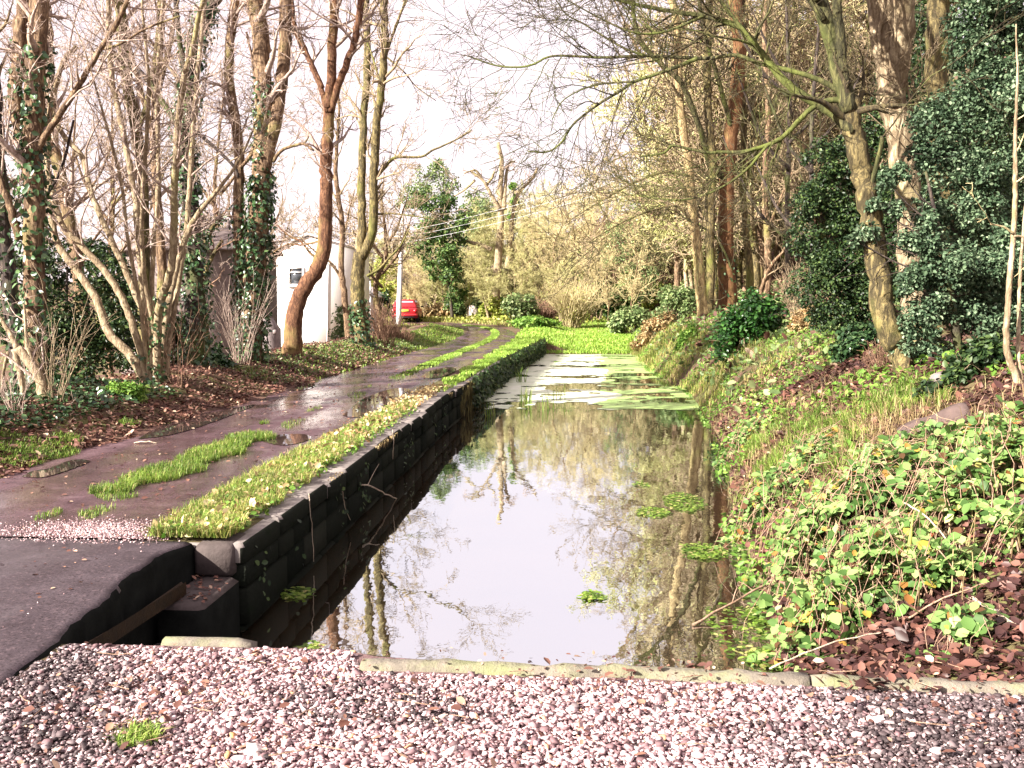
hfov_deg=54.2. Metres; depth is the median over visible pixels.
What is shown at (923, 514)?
stick
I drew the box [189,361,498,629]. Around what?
canal wall
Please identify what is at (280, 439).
puddle
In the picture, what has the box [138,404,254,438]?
puddle
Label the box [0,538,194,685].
asphalt ramp
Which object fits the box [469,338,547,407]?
wall ivy
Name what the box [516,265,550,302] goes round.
woodland tree
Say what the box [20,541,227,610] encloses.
ramp leaves
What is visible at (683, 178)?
woodland tree
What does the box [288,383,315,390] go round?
puddle
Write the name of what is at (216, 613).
stone steps
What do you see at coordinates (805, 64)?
woodland tree
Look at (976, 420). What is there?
bramble bush
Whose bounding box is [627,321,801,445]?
shore sedge
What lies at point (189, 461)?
grass strip
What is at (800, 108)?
woodland tree
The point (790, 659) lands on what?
stick
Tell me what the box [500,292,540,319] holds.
shrub
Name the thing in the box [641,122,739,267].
woodland tree
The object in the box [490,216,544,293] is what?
woodland tree
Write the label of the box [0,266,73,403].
coppice stump
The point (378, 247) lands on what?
woodland tree
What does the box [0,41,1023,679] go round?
ground
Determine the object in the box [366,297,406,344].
bare shrub
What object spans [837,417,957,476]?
bramble bush
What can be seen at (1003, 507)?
bramble bush
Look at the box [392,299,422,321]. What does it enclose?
parked car
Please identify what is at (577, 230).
woodland tree
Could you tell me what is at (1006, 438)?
bramble bush
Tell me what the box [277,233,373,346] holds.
white house
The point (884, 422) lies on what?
dry stalks
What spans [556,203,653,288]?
twiggy shrub
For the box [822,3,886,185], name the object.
woodland tree
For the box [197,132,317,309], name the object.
bare tree
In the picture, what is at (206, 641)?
edging stone
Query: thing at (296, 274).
window
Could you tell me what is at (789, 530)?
bramble bush
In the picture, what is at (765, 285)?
bare tree
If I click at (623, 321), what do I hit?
shrub
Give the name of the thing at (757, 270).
woodland tree
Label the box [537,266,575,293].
shrub
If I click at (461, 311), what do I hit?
shrub
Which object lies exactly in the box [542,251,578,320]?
woodland tree
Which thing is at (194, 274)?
bare tree
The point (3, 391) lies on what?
bare shrub
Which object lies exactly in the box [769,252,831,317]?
twiggy shrub
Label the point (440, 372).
puddle
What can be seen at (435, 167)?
conifer
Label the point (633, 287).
tree
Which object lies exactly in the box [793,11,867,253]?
woodland tree
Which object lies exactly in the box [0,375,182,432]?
ground ivy
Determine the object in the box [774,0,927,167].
woodland tree
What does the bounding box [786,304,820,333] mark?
shrub
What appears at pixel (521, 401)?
water reeds
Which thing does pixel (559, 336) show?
marsh grass
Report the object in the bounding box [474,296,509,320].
shrub
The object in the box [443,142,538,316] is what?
dead tree
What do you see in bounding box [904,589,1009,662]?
bramble bush
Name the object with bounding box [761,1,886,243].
woodland tree
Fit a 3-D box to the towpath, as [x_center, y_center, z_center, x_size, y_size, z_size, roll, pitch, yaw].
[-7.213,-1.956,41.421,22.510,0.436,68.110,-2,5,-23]
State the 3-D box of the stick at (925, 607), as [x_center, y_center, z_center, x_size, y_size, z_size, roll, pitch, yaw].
[2.360,1.209,5.494,0.474,0.269,0.016,1,5,10]
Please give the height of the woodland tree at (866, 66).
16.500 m
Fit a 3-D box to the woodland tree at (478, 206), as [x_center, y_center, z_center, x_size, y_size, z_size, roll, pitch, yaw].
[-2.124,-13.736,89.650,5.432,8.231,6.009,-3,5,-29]
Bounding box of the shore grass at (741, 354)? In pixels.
[634,312,861,452]
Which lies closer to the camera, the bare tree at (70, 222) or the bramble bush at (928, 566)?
the bramble bush at (928, 566)
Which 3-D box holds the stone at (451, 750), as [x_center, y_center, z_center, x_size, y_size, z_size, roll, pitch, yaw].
[-0.231,1.309,3.540,0.100,0.061,0.050,-3,6,-35]
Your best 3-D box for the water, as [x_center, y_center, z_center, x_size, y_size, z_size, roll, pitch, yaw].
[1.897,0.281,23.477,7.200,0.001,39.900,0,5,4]
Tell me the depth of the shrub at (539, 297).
65.54 m
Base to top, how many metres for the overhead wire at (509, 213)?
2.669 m
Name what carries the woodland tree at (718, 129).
on the ground at (142, 431)
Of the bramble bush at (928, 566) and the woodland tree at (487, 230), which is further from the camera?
the woodland tree at (487, 230)
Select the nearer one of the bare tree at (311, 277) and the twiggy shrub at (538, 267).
the bare tree at (311, 277)
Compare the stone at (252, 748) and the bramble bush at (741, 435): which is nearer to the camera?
the stone at (252, 748)
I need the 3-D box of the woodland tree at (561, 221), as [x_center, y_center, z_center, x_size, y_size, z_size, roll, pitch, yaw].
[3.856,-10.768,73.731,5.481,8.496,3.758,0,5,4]
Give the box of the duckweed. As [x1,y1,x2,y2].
[280,407,786,671]
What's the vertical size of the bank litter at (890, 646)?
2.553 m
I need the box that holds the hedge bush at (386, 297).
[378,288,393,319]
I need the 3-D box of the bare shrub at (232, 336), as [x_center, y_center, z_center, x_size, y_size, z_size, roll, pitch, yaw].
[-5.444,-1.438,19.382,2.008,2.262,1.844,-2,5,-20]
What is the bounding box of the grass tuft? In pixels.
[102,717,172,747]
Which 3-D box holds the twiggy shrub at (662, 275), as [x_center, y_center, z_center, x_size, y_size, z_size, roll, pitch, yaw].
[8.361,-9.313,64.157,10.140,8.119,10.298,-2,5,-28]
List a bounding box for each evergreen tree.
[781,102,896,335]
[852,0,1023,319]
[871,0,1023,272]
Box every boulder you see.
[467,305,477,315]
[929,372,940,380]
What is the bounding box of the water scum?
[484,354,621,409]
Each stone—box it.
[161,636,256,647]
[224,750,230,760]
[230,732,236,738]
[247,743,263,754]
[359,658,809,685]
[439,744,456,757]
[809,674,1023,696]
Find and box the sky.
[0,0,1023,285]
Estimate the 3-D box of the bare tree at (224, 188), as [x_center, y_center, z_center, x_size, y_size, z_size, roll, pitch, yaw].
[-9.376,-5.895,33.957,6.307,11.892,6.086,-3,5,-31]
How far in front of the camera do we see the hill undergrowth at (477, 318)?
64.06 m
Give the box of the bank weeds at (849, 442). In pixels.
[636,313,1023,597]
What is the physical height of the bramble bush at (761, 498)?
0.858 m
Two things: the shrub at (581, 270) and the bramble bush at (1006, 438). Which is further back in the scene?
the shrub at (581, 270)
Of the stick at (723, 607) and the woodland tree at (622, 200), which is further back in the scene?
the woodland tree at (622, 200)
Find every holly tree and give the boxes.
[833,159,1023,364]
[901,0,1023,332]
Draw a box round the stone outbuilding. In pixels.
[116,220,283,373]
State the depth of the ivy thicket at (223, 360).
18.89 m
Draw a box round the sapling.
[962,24,1023,388]
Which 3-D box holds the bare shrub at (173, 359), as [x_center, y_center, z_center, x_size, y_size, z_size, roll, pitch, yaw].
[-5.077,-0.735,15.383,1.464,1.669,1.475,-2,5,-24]
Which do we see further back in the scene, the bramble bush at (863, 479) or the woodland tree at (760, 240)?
the woodland tree at (760, 240)
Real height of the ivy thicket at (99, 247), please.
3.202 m
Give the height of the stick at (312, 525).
0.584 m
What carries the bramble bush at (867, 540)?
on the ground at (142, 431)
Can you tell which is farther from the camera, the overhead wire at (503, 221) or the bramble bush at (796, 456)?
the overhead wire at (503, 221)
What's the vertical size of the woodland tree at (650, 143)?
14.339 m
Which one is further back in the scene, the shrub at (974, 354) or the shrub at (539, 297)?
the shrub at (539, 297)
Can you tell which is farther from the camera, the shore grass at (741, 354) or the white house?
the white house
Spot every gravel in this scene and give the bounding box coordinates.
[0,641,1023,767]
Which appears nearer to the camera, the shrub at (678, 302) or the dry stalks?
the dry stalks
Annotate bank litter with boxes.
[708,310,1023,693]
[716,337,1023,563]
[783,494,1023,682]
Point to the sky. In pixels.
(432, 112)
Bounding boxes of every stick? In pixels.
[308,493,313,561]
[362,464,396,498]
[692,577,775,625]
[769,631,883,668]
[900,582,987,622]
[903,502,949,542]
[968,596,1016,623]
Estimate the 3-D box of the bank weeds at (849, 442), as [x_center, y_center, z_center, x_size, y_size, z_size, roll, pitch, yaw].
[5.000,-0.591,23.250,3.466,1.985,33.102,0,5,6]
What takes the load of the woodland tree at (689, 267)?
on the ground at (142, 431)
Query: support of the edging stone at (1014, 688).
on the ground at (142, 431)
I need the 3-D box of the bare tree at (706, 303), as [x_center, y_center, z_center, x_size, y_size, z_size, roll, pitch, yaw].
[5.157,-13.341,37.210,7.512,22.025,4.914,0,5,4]
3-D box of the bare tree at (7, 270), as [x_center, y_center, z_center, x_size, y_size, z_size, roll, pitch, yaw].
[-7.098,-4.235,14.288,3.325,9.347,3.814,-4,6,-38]
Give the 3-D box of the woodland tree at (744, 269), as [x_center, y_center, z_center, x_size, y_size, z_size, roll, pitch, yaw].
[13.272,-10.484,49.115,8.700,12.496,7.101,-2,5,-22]
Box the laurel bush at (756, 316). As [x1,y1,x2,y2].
[704,286,789,368]
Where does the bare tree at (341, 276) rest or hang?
on the ground at (142, 431)
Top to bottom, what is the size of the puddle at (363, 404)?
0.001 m
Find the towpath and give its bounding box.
[0,322,514,540]
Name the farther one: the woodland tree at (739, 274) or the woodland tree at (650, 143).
the woodland tree at (650, 143)
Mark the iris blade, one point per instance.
(910, 538)
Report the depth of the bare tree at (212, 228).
19.28 m
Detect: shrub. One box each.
[0,332,44,413]
[7,260,120,403]
[136,283,227,387]
[177,251,285,364]
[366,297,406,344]
[371,237,450,307]
[386,325,414,341]
[420,302,449,316]
[440,288,483,316]
[451,227,517,286]
[462,281,490,301]
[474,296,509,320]
[480,284,522,297]
[485,245,562,296]
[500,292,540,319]
[506,315,562,328]
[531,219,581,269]
[534,283,551,314]
[535,296,557,320]
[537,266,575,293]
[539,265,605,327]
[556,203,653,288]
[563,195,683,285]
[569,240,601,282]
[580,273,626,319]
[601,197,670,308]
[606,305,650,333]
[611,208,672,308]
[614,269,650,308]
[630,311,675,351]
[635,281,672,310]
[644,285,696,335]
[674,323,699,351]
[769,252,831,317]
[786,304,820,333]
[828,321,878,363]
[857,338,920,375]
[912,332,1015,401]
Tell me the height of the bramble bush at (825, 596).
0.834 m
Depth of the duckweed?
7.49 m
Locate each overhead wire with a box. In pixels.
[406,173,637,236]
[409,169,628,230]
[416,184,626,240]
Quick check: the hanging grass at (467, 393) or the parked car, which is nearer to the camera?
the hanging grass at (467, 393)
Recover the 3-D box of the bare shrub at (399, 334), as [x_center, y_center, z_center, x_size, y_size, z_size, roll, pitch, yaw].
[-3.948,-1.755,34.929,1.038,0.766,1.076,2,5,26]
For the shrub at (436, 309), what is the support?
on the ground at (142, 431)
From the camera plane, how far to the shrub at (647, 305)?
61.82 m
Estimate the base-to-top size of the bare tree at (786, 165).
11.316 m
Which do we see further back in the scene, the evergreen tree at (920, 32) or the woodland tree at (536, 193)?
the woodland tree at (536, 193)
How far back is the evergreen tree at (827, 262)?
15.95 m
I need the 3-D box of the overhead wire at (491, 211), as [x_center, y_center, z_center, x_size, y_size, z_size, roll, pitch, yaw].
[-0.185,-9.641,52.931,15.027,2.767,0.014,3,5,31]
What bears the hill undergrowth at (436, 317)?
on the ground at (142, 431)
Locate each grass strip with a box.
[31,325,497,520]
[416,324,499,366]
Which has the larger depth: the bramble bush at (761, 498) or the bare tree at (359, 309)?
the bare tree at (359, 309)
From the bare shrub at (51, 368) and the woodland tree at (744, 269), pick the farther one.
the woodland tree at (744, 269)
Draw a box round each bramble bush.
[710,404,784,467]
[710,460,819,552]
[739,475,873,619]
[741,557,910,671]
[744,433,945,579]
[760,420,858,517]
[781,510,934,648]
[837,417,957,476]
[848,444,1022,568]
[858,519,1009,617]
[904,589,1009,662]
[908,394,1023,467]
[952,407,1023,519]
[955,482,1023,586]
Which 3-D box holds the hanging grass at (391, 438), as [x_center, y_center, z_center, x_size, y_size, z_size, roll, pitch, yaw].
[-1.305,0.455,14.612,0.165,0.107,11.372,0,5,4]
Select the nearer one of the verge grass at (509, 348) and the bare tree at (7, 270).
the bare tree at (7, 270)
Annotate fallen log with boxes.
[897,402,970,441]
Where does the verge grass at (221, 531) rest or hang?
on the ground at (142, 431)
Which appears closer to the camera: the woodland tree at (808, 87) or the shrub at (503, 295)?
the woodland tree at (808, 87)
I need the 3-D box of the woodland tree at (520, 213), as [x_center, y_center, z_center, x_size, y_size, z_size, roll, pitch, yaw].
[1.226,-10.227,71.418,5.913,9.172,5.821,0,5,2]
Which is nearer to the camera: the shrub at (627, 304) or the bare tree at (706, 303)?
the bare tree at (706, 303)
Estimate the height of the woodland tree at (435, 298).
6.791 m
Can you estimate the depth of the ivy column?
64.57 m
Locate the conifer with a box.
[395,157,496,292]
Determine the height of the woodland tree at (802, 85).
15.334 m
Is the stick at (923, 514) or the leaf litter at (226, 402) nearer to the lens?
the stick at (923, 514)
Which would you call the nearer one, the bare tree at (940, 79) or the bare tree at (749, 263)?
the bare tree at (940, 79)
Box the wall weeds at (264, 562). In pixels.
[255,393,463,600]
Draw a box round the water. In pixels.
[234,355,783,672]
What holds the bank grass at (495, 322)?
on the ground at (142, 431)
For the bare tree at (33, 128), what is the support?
on the ground at (142, 431)
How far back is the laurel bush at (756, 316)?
22.46 m
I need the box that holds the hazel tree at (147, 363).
[0,0,284,383]
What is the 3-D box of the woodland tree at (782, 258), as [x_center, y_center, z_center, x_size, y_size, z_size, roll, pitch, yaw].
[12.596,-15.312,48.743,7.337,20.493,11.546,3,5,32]
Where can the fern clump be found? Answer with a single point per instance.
(132, 388)
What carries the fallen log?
on the ground at (142, 431)
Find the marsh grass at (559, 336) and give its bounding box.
[515,313,640,353]
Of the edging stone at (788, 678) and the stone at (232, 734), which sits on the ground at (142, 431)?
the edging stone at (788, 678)
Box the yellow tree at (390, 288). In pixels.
[370,256,404,310]
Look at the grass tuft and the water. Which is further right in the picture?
the water
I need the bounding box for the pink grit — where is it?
[0,512,179,544]
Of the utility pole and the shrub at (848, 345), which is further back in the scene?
the utility pole
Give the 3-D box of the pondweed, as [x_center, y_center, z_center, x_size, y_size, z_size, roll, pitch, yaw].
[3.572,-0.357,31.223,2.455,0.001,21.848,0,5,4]
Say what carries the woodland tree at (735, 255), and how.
on the ground at (142, 431)
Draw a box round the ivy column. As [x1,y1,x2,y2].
[406,186,475,319]
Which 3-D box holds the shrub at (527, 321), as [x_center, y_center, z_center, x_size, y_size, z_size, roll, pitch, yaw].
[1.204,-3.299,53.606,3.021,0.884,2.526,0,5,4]
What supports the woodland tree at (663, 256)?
on the ground at (142, 431)
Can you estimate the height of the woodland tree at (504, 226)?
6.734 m
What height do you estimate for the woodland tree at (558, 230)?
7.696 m
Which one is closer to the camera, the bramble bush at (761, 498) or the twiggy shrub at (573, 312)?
the bramble bush at (761, 498)
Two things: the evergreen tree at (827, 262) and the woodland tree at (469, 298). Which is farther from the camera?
the woodland tree at (469, 298)
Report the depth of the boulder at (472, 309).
68.25 m
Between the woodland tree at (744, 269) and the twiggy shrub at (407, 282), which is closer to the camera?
the woodland tree at (744, 269)
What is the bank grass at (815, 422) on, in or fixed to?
on the ground at (142, 431)
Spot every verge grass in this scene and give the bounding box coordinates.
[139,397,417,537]
[271,323,463,378]
[427,333,542,391]
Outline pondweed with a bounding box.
[587,354,699,409]
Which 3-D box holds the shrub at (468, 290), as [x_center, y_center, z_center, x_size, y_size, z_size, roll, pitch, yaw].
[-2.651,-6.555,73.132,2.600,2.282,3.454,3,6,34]
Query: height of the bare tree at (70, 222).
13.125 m
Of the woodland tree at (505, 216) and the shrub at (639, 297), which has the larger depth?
the woodland tree at (505, 216)
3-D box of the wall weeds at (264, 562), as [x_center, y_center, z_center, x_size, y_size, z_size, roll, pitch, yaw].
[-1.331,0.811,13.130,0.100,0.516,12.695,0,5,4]
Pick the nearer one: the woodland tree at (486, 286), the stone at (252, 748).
the stone at (252, 748)
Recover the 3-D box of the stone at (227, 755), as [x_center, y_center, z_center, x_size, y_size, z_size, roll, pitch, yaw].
[-0.999,1.304,3.513,0.024,0.020,0.050,0,5,4]
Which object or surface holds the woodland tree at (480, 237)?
on the ground at (142, 431)
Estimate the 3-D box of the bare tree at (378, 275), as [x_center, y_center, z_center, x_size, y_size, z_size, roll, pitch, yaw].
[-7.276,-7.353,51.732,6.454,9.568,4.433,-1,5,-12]
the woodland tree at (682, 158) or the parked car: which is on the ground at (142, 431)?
the woodland tree at (682, 158)
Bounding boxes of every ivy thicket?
[0,238,140,379]
[83,237,185,372]
[208,341,237,366]
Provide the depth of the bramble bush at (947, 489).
6.27 m
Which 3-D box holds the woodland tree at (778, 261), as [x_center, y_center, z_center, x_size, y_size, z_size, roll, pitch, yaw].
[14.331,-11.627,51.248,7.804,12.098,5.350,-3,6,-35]
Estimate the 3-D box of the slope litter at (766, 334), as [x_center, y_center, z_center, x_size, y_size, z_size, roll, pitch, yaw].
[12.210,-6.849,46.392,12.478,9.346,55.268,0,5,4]
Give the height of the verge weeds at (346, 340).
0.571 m
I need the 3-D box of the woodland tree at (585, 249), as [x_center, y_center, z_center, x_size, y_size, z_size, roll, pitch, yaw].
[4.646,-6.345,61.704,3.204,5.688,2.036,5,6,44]
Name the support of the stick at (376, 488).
attached to the canal wall
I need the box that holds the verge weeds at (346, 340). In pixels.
[212,335,421,384]
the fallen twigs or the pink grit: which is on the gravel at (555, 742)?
the fallen twigs
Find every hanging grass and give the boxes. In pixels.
[328,381,469,480]
[460,350,535,416]
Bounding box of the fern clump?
[105,380,149,403]
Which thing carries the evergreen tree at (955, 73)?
on the ground at (142, 431)
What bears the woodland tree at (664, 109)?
on the ground at (142, 431)
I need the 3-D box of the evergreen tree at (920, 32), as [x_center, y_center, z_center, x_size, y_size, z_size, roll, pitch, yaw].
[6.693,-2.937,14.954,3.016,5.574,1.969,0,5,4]
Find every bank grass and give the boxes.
[50,268,693,332]
[730,338,959,507]
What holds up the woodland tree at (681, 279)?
on the ground at (142, 431)
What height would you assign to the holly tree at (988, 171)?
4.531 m
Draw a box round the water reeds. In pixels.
[484,371,566,415]
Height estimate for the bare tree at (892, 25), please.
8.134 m
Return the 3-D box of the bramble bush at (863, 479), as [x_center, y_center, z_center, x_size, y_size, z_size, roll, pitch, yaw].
[2.383,0.875,7.001,1.442,1.040,1.329,0,5,4]
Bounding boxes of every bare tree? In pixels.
[0,0,169,377]
[0,0,174,384]
[0,0,247,376]
[0,0,294,387]
[4,29,217,375]
[49,0,321,368]
[67,0,224,339]
[79,0,242,308]
[129,29,343,227]
[159,186,241,353]
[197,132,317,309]
[199,0,354,363]
[219,0,415,356]
[271,57,362,337]
[289,162,404,263]
[309,152,435,331]
[318,0,532,349]
[400,0,1023,374]
[549,0,720,316]
[583,0,756,289]
[612,0,802,310]
[683,0,874,302]
[694,0,924,309]
[739,0,814,298]
[752,0,819,297]
[807,0,958,341]
[924,0,985,330]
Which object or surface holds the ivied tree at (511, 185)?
on the ground at (142, 431)
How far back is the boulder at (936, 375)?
9.12 m
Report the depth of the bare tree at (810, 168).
23.16 m
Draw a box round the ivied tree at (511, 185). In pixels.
[506,182,520,294]
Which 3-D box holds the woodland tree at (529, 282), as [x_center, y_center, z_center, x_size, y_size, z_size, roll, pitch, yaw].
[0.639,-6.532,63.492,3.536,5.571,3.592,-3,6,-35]
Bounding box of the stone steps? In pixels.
[154,532,245,645]
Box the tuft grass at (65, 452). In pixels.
[0,347,354,468]
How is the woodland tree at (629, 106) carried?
on the ground at (142, 431)
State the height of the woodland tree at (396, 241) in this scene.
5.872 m
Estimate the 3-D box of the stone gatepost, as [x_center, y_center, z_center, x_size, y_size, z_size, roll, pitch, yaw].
[-6.715,-1.165,27.707,0.545,1.310,0.550,0,5,4]
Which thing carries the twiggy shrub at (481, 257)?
on the ground at (142, 431)
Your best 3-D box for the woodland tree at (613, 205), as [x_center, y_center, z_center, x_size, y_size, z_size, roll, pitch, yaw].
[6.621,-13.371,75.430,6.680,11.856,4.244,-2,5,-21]
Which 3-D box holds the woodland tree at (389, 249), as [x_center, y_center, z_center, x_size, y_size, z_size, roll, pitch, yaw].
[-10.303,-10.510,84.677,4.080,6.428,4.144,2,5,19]
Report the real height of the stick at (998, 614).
0.034 m
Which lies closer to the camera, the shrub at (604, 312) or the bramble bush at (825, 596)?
the bramble bush at (825, 596)
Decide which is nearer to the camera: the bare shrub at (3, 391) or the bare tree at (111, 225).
the bare shrub at (3, 391)
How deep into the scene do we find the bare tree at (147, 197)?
19.17 m
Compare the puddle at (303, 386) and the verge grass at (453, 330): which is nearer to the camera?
the puddle at (303, 386)
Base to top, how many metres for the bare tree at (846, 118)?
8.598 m
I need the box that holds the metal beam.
[87,582,185,643]
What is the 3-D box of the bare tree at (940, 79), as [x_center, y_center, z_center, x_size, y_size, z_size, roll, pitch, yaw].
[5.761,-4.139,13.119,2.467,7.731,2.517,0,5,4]
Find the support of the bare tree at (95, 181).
on the ground at (142, 431)
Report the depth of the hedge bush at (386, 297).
54.34 m
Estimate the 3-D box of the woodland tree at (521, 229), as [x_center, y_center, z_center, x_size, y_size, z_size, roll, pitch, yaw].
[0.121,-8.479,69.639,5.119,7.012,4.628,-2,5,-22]
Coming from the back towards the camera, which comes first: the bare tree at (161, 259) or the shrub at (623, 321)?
the shrub at (623, 321)
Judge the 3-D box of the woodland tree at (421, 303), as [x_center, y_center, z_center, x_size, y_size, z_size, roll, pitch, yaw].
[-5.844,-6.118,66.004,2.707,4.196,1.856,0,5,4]
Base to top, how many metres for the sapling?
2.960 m
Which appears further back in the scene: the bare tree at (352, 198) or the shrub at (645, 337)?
the bare tree at (352, 198)
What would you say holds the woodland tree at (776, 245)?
on the ground at (142, 431)
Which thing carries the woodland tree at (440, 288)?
on the ground at (142, 431)
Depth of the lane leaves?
11.74 m
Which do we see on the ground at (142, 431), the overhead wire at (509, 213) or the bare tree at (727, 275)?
the bare tree at (727, 275)
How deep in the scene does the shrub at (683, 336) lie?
29.99 m
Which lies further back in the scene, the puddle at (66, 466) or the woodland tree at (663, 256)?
the woodland tree at (663, 256)
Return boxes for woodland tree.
[354,239,396,285]
[371,226,411,284]
[375,225,416,277]
[382,232,416,298]
[384,228,434,299]
[405,226,464,306]
[406,263,439,315]
[415,226,473,304]
[442,205,497,285]
[444,254,488,319]
[449,205,506,298]
[456,244,503,320]
[462,188,507,253]
[470,197,508,265]
[478,214,550,294]
[487,237,545,297]
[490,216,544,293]
[491,179,567,294]
[492,203,523,258]
[508,180,577,300]
[516,178,569,241]
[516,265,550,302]
[528,181,591,289]
[540,186,602,251]
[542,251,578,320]
[544,162,616,297]
[560,237,611,322]
[563,130,631,244]
[563,165,634,319]
[568,12,801,289]
[580,237,620,321]
[593,0,863,250]
[600,123,683,288]
[604,0,758,280]
[608,184,685,281]
[620,122,683,284]
[627,0,776,302]
[633,81,690,218]
[641,0,852,282]
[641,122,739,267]
[643,0,822,288]
[653,12,771,265]
[659,1,778,281]
[661,4,926,244]
[672,65,805,289]
[680,221,774,274]
[687,0,815,271]
[734,64,881,285]
[739,0,845,272]
[747,0,915,242]
[755,78,806,275]
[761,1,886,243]
[770,95,821,268]
[771,2,801,247]
[772,0,921,170]
[772,0,952,217]
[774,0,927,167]
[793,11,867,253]
[796,0,926,239]
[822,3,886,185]
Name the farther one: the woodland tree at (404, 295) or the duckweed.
the woodland tree at (404, 295)
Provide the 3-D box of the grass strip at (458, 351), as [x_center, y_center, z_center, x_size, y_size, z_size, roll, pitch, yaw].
[-1.534,-1.925,40.882,2.162,0.347,32.892,0,5,-1]
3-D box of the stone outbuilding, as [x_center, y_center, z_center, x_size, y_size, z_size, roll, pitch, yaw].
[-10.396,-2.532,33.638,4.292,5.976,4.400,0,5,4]
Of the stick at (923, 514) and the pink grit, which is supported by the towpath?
the pink grit
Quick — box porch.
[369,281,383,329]
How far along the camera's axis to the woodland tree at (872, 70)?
55.17 m
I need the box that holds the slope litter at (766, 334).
[630,182,1023,370]
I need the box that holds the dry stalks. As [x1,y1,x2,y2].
[665,329,1023,619]
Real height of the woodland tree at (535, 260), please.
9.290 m
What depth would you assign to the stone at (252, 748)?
3.52 m
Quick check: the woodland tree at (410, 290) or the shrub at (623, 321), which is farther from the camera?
the woodland tree at (410, 290)
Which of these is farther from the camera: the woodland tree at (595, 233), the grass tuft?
the woodland tree at (595, 233)
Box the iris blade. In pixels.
[901,511,913,592]
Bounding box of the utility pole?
[394,204,408,324]
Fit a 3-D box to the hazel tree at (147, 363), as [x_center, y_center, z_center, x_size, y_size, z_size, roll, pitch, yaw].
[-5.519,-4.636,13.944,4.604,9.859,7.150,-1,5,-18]
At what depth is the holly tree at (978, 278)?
10.00 m
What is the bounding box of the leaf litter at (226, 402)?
[0,336,415,477]
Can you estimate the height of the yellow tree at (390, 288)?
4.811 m
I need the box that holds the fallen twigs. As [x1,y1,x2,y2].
[20,652,962,767]
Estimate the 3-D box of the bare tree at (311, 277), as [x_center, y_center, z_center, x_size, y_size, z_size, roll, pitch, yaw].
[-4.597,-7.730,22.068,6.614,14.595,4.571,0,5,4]
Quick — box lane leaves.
[3,368,452,524]
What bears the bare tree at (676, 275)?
on the ground at (142, 431)
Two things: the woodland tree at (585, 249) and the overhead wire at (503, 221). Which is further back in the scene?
the woodland tree at (585, 249)
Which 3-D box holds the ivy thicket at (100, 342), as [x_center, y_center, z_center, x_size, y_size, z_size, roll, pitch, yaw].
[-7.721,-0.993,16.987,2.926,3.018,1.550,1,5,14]
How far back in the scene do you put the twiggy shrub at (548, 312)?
60.48 m
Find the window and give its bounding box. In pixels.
[287,267,303,286]
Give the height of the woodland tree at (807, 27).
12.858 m
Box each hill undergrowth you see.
[388,227,770,321]
[388,237,742,321]
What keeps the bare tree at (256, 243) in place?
on the ground at (142, 431)
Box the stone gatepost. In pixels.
[263,318,280,349]
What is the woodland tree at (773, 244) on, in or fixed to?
on the ground at (142, 431)
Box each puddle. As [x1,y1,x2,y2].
[22,459,88,476]
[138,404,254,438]
[263,434,311,444]
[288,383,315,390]
[343,388,409,416]
[420,367,455,378]
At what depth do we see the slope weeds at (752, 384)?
20.20 m
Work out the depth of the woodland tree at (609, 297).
60.56 m
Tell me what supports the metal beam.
attached to the asphalt ramp at (125, 585)
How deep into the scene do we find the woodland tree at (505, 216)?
75.75 m
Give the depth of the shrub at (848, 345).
13.60 m
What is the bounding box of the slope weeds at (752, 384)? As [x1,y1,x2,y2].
[629,268,1023,424]
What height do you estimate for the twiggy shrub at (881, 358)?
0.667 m
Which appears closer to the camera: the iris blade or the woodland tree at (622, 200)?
the iris blade
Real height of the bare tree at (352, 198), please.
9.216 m
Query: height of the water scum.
0.001 m

